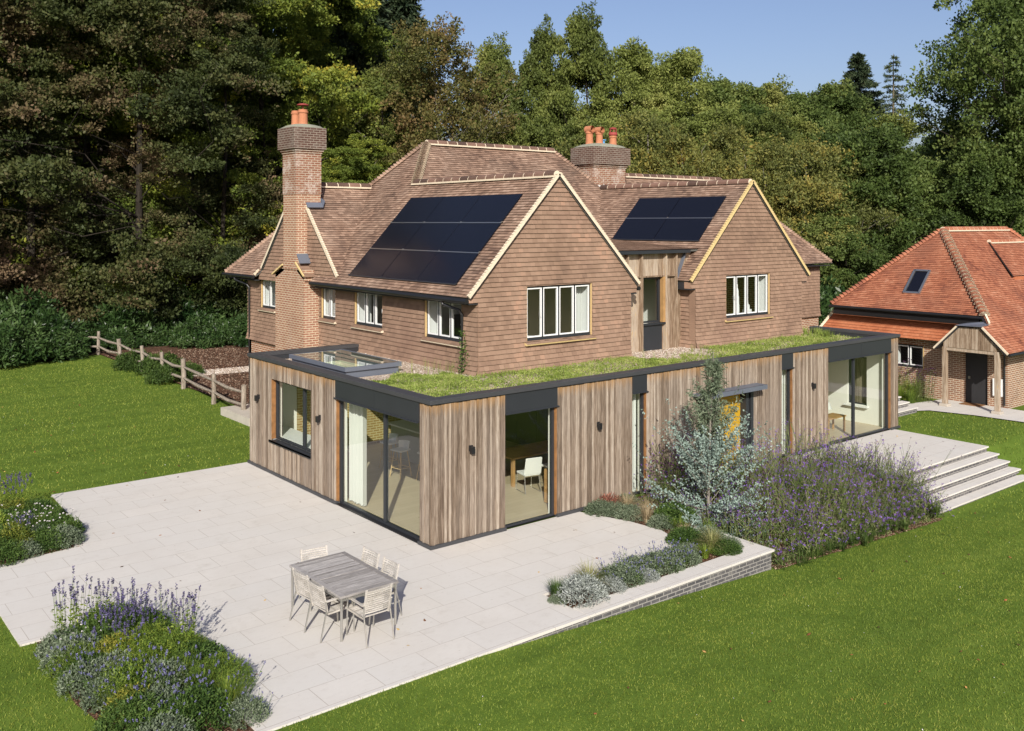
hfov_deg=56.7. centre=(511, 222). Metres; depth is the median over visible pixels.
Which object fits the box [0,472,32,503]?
spiked flower
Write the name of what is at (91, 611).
cushion plant
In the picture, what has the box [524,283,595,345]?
window
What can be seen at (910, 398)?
border plant
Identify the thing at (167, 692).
cushion plant
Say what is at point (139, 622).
spiked flower
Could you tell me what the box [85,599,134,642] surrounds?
spiked flower
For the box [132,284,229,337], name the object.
bush
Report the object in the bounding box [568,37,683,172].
tree
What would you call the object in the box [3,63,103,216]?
tree
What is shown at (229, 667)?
shrub
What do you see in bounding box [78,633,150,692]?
cushion plant
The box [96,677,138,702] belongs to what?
cushion plant
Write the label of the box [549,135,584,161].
tree
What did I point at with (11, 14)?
tree
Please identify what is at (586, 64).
tree
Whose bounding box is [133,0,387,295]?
tree
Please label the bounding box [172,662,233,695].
strappy plant
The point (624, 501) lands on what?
ornamental grass
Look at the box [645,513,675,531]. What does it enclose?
cushion plant
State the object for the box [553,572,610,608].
lavender
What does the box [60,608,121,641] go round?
cushion plant
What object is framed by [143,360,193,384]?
shrub
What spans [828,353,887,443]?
sliding door
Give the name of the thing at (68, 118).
tree
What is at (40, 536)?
cushion plant
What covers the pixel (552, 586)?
ornamental grass
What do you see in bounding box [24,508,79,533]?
white flower
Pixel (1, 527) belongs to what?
cushion plant
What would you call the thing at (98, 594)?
spiked flower
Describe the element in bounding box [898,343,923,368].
window
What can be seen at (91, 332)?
rhododendron
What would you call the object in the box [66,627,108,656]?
cushion plant
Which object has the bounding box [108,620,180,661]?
feathery plant
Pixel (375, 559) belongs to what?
garden chair
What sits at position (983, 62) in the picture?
oak tree
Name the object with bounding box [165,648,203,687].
cushion plant
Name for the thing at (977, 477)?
garden steps
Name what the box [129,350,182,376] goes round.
shrub
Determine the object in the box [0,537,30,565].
cushion plant
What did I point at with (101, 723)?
cushion plant
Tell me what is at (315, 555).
garden chair
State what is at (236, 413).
concrete slab
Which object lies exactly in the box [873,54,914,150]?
spruce tree
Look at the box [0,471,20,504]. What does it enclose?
spiked flower
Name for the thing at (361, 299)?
window
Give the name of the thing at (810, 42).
sky
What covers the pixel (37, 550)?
cushion plant
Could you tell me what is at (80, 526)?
cushion plant
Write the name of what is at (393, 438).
bar stool
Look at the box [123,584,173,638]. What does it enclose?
spiked flower
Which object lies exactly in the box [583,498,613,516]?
cushion plant
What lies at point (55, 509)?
white flower
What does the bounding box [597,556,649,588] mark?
catmint
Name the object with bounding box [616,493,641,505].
cushion plant
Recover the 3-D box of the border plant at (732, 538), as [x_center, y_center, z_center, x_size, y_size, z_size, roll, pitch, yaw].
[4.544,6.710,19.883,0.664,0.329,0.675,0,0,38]
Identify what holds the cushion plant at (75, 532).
on the planting bed at (5, 561)
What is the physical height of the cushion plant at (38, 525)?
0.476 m
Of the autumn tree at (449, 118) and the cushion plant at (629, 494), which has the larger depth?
the autumn tree at (449, 118)
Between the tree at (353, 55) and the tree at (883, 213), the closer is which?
the tree at (883, 213)
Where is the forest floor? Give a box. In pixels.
[0,299,169,364]
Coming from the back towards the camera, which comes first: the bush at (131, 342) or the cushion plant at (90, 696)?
the bush at (131, 342)
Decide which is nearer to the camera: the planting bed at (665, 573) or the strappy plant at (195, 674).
the strappy plant at (195, 674)
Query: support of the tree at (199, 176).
on the forest floor
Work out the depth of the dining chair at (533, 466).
23.74 m
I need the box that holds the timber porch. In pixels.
[933,321,1007,414]
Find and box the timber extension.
[247,325,900,549]
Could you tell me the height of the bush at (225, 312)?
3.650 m
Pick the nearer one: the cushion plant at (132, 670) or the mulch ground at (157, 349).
the cushion plant at (132, 670)
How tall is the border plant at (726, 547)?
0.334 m
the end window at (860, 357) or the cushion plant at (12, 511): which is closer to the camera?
the cushion plant at (12, 511)
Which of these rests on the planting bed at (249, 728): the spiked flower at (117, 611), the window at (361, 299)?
the spiked flower at (117, 611)
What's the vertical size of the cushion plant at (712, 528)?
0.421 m
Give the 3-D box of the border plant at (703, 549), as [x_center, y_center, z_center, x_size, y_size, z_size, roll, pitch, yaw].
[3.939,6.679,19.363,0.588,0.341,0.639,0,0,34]
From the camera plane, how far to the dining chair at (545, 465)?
24.66 m
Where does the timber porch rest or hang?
on the path at (986, 410)
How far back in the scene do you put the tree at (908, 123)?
90.66 m
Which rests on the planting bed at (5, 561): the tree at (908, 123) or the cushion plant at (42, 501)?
the cushion plant at (42, 501)
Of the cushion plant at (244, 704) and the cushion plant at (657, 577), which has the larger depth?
the cushion plant at (657, 577)
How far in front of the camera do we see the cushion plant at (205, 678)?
13.65 m
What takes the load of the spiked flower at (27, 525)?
on the planting bed at (5, 561)
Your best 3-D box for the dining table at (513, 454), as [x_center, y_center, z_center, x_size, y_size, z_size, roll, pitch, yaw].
[0.556,6.410,25.303,2.200,0.740,1.000,0,0,-39]
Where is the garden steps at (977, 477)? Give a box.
[890,451,1023,515]
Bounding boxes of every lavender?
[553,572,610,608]
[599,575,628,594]
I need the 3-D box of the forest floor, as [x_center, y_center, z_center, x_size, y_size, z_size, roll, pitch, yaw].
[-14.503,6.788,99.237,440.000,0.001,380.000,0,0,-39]
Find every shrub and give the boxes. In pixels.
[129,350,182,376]
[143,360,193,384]
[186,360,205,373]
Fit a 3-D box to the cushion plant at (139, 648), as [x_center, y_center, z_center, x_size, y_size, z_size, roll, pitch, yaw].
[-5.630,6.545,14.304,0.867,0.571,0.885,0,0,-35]
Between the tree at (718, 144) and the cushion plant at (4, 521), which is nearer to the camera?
the cushion plant at (4, 521)
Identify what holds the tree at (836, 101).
on the forest floor
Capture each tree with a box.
[0,0,112,301]
[0,0,221,320]
[0,0,294,329]
[0,4,213,320]
[0,9,112,227]
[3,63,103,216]
[17,36,184,268]
[64,88,235,294]
[71,0,282,317]
[78,0,331,304]
[104,34,282,237]
[114,6,307,276]
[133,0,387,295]
[199,0,414,232]
[266,26,348,175]
[280,0,400,171]
[316,58,439,180]
[321,133,396,182]
[358,11,523,169]
[381,0,443,134]
[460,31,535,142]
[488,103,567,146]
[515,13,574,144]
[532,0,629,147]
[541,114,611,157]
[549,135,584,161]
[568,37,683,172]
[613,98,715,176]
[630,46,741,165]
[632,351,781,543]
[641,122,731,179]
[653,106,787,178]
[682,74,802,151]
[693,109,781,215]
[725,103,806,212]
[725,131,823,250]
[736,73,820,152]
[761,127,865,289]
[774,117,952,277]
[782,88,839,135]
[785,133,912,271]
[788,77,879,142]
[791,209,894,288]
[806,120,869,181]
[840,51,903,147]
[853,152,962,251]
[855,107,938,149]
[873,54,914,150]
[900,0,1023,230]
[906,135,955,169]
[917,135,1023,321]
[990,115,1023,233]
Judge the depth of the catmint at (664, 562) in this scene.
18.60 m
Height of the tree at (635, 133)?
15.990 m
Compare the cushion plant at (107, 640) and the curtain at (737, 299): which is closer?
the cushion plant at (107, 640)
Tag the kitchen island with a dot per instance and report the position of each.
(406, 430)
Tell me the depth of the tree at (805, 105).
94.94 m
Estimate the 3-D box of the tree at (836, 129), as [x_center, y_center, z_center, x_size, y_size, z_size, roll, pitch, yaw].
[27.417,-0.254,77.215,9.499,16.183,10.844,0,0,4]
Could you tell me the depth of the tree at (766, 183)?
55.26 m
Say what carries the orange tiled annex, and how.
on the ground at (114, 444)
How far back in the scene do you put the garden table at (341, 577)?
16.24 m
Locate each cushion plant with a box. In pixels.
[0,497,31,512]
[0,506,39,527]
[0,510,13,526]
[0,523,35,556]
[0,525,15,557]
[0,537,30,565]
[2,520,30,538]
[6,538,44,560]
[21,496,63,517]
[24,525,72,554]
[27,512,49,526]
[27,523,54,544]
[33,617,139,675]
[33,626,81,662]
[37,630,100,677]
[38,513,84,533]
[41,523,86,550]
[53,649,112,691]
[54,643,123,700]
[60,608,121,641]
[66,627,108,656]
[67,611,123,636]
[76,601,136,633]
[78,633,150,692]
[78,654,148,715]
[91,688,175,730]
[92,659,165,714]
[94,631,136,654]
[95,645,127,660]
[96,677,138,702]
[99,682,154,727]
[103,646,216,721]
[112,606,174,637]
[115,634,160,659]
[124,665,198,730]
[124,692,200,730]
[128,642,201,690]
[158,645,265,708]
[160,681,238,730]
[163,637,229,684]
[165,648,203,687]
[205,671,253,712]
[217,683,272,730]
[547,594,566,604]
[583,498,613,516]
[603,500,629,517]
[613,503,641,522]
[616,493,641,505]
[637,567,660,582]
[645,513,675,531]
[651,501,698,528]
[664,526,706,549]
[680,541,699,553]
[695,524,728,544]
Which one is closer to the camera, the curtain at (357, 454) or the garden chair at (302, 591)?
the garden chair at (302, 591)
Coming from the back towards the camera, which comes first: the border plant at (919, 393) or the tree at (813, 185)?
the tree at (813, 185)
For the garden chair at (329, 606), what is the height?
0.905 m
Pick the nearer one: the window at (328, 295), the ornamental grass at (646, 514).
the ornamental grass at (646, 514)
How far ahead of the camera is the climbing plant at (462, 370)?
24.47 m
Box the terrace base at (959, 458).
[809,448,986,490]
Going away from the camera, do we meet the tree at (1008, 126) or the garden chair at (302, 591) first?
the garden chair at (302, 591)
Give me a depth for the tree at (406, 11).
86.59 m
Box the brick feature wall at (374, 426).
[297,387,402,447]
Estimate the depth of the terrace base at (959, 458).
27.38 m
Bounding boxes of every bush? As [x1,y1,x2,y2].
[78,291,177,348]
[100,327,143,350]
[110,347,152,371]
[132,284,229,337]
[138,325,171,346]
[164,310,238,348]
[207,287,247,324]
[219,312,248,347]
[818,285,839,325]
[820,273,847,298]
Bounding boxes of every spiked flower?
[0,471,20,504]
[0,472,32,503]
[9,510,32,536]
[50,565,97,637]
[68,576,116,626]
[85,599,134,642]
[98,587,147,636]
[103,577,151,626]
[110,599,156,649]
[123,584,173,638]
[154,582,200,638]
[162,598,202,645]
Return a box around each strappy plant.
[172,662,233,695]
[194,670,250,697]
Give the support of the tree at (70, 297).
on the forest floor
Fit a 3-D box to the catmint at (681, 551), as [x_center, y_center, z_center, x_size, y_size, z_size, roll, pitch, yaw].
[3.357,6.672,19.132,0.975,0.428,1.041,0,0,-34]
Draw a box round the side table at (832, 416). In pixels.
[828,413,845,433]
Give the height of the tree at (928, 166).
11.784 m
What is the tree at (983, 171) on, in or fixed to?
on the forest floor
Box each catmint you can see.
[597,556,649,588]
[612,545,665,579]
[639,540,690,575]
[652,537,706,568]
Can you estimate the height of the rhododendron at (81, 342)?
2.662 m
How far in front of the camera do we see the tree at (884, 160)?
55.32 m
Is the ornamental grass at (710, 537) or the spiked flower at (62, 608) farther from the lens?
the ornamental grass at (710, 537)
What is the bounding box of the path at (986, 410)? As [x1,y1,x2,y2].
[908,399,1023,421]
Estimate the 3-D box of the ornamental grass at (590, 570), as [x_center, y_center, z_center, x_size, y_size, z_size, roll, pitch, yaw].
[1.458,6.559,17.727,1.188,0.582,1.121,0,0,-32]
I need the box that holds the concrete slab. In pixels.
[221,404,249,425]
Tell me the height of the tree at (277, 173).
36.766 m
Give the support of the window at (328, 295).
in the tiled house
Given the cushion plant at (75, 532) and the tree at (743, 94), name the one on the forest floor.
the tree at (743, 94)
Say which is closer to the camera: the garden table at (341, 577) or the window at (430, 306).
the garden table at (341, 577)
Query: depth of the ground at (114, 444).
16.14 m
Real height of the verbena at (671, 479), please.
1.286 m
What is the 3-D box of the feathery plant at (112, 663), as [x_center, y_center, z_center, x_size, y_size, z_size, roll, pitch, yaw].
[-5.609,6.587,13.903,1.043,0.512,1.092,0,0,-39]
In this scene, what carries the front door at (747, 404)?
in the timber extension
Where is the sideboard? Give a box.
[544,468,547,502]
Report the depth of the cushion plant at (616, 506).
22.04 m
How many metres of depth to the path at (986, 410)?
34.38 m
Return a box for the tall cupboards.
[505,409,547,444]
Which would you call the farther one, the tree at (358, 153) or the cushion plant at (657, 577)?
the tree at (358, 153)
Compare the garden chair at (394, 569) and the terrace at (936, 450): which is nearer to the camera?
the garden chair at (394, 569)
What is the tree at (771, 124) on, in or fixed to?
on the forest floor
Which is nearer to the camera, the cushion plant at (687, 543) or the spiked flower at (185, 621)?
the spiked flower at (185, 621)
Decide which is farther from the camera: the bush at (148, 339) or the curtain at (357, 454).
the bush at (148, 339)
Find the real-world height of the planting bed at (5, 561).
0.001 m
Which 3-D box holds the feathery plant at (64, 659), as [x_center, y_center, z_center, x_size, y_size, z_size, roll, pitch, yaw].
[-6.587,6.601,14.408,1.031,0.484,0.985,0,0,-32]
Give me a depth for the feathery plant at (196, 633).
14.92 m
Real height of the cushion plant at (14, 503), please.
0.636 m
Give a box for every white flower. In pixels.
[0,505,29,524]
[7,503,57,529]
[9,496,61,524]
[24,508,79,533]
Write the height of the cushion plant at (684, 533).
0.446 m
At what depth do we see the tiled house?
29.92 m
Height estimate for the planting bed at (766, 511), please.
0.689 m
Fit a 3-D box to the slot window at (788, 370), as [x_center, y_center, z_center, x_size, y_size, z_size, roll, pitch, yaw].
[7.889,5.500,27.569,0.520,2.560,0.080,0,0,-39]
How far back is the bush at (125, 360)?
43.72 m
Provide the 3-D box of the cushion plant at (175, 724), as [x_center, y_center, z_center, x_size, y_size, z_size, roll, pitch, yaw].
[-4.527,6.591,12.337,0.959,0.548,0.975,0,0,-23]
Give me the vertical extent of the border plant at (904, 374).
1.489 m
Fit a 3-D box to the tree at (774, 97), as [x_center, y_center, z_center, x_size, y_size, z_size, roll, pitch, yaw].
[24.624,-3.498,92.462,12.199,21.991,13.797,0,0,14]
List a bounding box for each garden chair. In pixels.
[289,567,338,620]
[299,545,327,610]
[304,578,354,642]
[346,583,394,647]
[351,546,380,613]
[354,556,401,624]
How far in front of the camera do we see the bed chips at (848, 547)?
21.29 m
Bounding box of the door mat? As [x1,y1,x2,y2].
[959,402,984,406]
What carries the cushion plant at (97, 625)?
on the planting bed at (249, 728)
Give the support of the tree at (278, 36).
on the forest floor
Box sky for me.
[273,0,1002,150]
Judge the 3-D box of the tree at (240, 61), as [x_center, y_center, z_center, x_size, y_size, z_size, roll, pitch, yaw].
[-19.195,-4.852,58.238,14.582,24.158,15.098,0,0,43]
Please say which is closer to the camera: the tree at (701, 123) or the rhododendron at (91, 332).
the rhododendron at (91, 332)
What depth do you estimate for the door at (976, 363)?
35.53 m
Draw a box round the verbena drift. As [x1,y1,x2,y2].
[629,416,961,566]
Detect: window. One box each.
[257,280,274,312]
[276,380,310,451]
[317,289,336,323]
[350,292,383,332]
[420,300,460,347]
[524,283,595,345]
[632,393,643,494]
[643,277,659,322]
[725,273,773,321]
[782,369,789,455]
[849,357,866,404]
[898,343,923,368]
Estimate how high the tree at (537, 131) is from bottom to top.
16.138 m
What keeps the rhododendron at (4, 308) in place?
on the forest floor
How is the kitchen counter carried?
on the timber extension
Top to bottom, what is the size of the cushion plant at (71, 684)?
0.548 m
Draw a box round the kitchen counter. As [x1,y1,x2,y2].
[282,426,348,451]
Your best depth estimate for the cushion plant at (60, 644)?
14.51 m
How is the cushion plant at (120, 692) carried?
on the planting bed at (249, 728)
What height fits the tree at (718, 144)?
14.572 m
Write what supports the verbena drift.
on the planting bed at (766, 511)
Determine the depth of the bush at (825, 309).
47.50 m
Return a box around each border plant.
[695,541,712,558]
[710,538,742,555]
[719,535,744,550]
[898,358,911,395]
[898,383,905,400]
[900,375,922,399]
[902,388,920,403]
[905,365,936,402]
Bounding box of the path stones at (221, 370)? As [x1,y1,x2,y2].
[191,366,248,375]
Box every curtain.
[349,403,366,506]
[737,284,738,312]
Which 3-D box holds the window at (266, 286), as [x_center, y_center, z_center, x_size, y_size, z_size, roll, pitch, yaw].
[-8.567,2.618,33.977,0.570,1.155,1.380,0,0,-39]
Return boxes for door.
[339,400,419,539]
[505,408,553,526]
[698,391,753,468]
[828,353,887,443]
[966,352,987,404]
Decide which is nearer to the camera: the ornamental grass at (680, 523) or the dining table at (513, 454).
the ornamental grass at (680, 523)
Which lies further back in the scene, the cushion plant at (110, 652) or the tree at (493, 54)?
the tree at (493, 54)
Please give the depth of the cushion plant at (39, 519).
20.70 m
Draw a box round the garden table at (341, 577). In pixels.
[289,551,397,641]
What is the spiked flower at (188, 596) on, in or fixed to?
on the planting bed at (249, 728)
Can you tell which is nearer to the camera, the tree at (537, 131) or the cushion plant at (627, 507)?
the cushion plant at (627, 507)
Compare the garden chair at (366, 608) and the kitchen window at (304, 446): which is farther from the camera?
the kitchen window at (304, 446)
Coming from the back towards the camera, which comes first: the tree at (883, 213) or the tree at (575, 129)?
the tree at (575, 129)
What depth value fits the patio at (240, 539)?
18.21 m
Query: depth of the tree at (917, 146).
83.99 m
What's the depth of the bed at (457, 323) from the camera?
27.76 m
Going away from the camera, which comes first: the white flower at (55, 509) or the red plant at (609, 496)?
the white flower at (55, 509)
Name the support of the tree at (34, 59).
on the forest floor
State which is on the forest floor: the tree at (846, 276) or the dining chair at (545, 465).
the tree at (846, 276)
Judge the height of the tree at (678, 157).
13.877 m
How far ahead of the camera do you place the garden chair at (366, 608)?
15.41 m
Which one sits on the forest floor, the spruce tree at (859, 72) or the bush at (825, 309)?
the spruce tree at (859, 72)
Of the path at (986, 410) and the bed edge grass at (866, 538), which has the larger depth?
the path at (986, 410)
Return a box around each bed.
[0,503,75,564]
[37,637,253,730]
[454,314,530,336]
[547,513,733,607]
[637,458,913,562]
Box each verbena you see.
[645,453,694,507]
[649,447,694,495]
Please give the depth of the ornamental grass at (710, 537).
19.72 m
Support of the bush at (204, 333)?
on the mulch ground at (157, 349)
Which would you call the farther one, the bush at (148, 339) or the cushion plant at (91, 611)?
the bush at (148, 339)
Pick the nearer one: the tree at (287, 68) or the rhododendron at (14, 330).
the rhododendron at (14, 330)
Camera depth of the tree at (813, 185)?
54.10 m
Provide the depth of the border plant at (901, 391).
36.13 m
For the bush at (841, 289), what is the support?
on the forest floor
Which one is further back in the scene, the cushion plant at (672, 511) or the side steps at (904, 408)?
the side steps at (904, 408)
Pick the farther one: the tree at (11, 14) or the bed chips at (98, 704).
the tree at (11, 14)
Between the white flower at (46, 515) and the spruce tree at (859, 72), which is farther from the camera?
the spruce tree at (859, 72)
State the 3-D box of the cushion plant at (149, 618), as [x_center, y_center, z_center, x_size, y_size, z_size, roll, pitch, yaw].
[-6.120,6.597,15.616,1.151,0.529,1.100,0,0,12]
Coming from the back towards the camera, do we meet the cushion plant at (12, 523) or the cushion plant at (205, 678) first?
the cushion plant at (12, 523)
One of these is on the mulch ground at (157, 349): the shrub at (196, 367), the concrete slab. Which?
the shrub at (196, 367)
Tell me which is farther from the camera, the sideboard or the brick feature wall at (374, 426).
the brick feature wall at (374, 426)
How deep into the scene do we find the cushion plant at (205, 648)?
14.31 m
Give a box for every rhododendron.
[0,284,91,361]
[0,301,21,356]
[0,307,57,368]
[10,309,95,363]
[73,318,103,351]
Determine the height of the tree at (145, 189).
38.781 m
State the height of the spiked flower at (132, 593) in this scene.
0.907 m
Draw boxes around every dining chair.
[516,457,541,493]
[540,463,547,482]
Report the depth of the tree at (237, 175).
58.19 m
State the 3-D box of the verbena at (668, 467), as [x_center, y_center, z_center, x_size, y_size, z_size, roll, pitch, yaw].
[4.017,6.274,23.600,1.176,1.353,1.267,0,0,44]
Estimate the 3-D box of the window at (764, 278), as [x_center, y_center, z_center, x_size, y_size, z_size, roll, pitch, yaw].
[7.637,2.453,31.226,2.460,1.485,0.570,0,0,-39]
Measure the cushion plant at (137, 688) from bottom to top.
0.580 m
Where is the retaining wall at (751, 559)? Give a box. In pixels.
[573,506,773,622]
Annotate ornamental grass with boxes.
[542,576,568,595]
[560,555,611,589]
[611,488,646,508]
[629,501,657,522]
[637,496,661,509]
[666,516,691,528]
[691,526,736,552]
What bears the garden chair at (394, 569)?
on the patio at (240, 539)
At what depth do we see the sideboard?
22.82 m
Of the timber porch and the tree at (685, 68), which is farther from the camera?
the tree at (685, 68)
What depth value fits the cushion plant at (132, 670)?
13.47 m
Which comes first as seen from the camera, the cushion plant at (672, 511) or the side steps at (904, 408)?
the cushion plant at (672, 511)
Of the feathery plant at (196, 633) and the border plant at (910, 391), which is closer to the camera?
the feathery plant at (196, 633)
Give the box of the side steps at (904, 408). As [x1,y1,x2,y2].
[898,396,917,416]
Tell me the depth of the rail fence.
38.81 m
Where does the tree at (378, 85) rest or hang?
on the forest floor
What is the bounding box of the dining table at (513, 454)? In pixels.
[505,440,547,486]
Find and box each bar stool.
[379,433,399,468]
[389,440,411,478]
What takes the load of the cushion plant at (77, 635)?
on the planting bed at (249, 728)
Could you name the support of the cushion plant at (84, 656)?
on the planting bed at (249, 728)
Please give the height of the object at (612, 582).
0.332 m
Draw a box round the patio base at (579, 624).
[506,590,588,648]
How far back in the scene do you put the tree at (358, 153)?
61.14 m
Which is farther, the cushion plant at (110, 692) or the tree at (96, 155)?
the tree at (96, 155)
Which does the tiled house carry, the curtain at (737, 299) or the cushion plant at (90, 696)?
the curtain at (737, 299)
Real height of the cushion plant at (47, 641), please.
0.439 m
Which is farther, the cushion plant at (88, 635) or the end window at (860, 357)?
the end window at (860, 357)
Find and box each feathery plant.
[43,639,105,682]
[93,651,156,680]
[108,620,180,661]
[133,630,207,679]
[156,630,209,659]
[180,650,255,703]
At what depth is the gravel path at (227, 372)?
43.02 m
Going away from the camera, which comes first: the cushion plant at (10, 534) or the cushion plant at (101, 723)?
the cushion plant at (101, 723)
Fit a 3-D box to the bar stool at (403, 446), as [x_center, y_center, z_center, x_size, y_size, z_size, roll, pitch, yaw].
[-2.952,6.321,25.304,0.444,0.922,0.469,0,0,41]
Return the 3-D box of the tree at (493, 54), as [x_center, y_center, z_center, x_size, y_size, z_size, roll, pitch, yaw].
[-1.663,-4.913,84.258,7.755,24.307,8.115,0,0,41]
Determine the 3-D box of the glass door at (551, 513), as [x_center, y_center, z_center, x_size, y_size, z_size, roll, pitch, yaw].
[0.359,5.500,21.494,1.510,2.560,0.080,0,0,-39]
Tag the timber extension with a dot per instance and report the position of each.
(460, 489)
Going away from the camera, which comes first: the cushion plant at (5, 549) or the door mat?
the cushion plant at (5, 549)
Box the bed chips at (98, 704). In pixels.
[1,542,247,730]
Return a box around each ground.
[0,354,1023,730]
[95,340,248,404]
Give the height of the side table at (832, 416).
0.520 m
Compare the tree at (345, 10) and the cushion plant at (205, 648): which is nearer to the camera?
the cushion plant at (205, 648)
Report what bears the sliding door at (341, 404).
in the timber extension
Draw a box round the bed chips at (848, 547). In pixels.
[549,511,941,606]
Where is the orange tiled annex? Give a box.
[820,226,1023,408]
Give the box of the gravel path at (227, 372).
[193,367,248,375]
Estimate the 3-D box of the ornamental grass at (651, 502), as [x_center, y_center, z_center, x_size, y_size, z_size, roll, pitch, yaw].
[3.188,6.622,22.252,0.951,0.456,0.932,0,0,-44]
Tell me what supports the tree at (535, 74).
on the forest floor
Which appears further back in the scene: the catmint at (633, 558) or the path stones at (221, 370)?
the path stones at (221, 370)
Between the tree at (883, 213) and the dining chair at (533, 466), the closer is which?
the dining chair at (533, 466)
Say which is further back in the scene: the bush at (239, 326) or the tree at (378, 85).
the tree at (378, 85)
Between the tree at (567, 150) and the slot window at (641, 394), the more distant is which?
the tree at (567, 150)
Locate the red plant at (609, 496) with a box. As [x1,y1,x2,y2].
[595,492,620,513]
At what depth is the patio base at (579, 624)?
16.03 m
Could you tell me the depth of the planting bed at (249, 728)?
12.99 m
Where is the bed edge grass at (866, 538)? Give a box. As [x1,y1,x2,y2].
[776,498,949,570]
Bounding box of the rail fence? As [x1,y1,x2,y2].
[88,331,245,409]
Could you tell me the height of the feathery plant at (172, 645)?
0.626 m
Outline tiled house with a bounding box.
[222,103,831,403]
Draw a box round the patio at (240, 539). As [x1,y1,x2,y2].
[0,462,679,730]
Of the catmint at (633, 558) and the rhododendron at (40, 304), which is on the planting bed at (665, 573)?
the catmint at (633, 558)
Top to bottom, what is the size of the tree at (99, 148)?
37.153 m
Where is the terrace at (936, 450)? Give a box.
[792,429,988,477]
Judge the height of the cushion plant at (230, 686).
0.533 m
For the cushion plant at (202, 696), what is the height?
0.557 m
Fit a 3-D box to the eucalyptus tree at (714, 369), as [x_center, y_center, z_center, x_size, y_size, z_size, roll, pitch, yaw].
[4.513,5.128,21.356,3.193,4.327,3.248,0,0,-4]
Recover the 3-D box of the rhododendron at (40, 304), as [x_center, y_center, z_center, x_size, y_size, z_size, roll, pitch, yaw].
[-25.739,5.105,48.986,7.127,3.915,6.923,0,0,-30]
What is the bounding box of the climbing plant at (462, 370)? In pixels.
[453,330,470,374]
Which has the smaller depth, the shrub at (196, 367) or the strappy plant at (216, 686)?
the strappy plant at (216, 686)
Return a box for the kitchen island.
[388,420,419,464]
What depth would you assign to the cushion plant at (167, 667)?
13.71 m
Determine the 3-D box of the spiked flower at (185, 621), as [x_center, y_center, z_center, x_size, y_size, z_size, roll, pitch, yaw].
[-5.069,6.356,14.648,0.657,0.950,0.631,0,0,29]

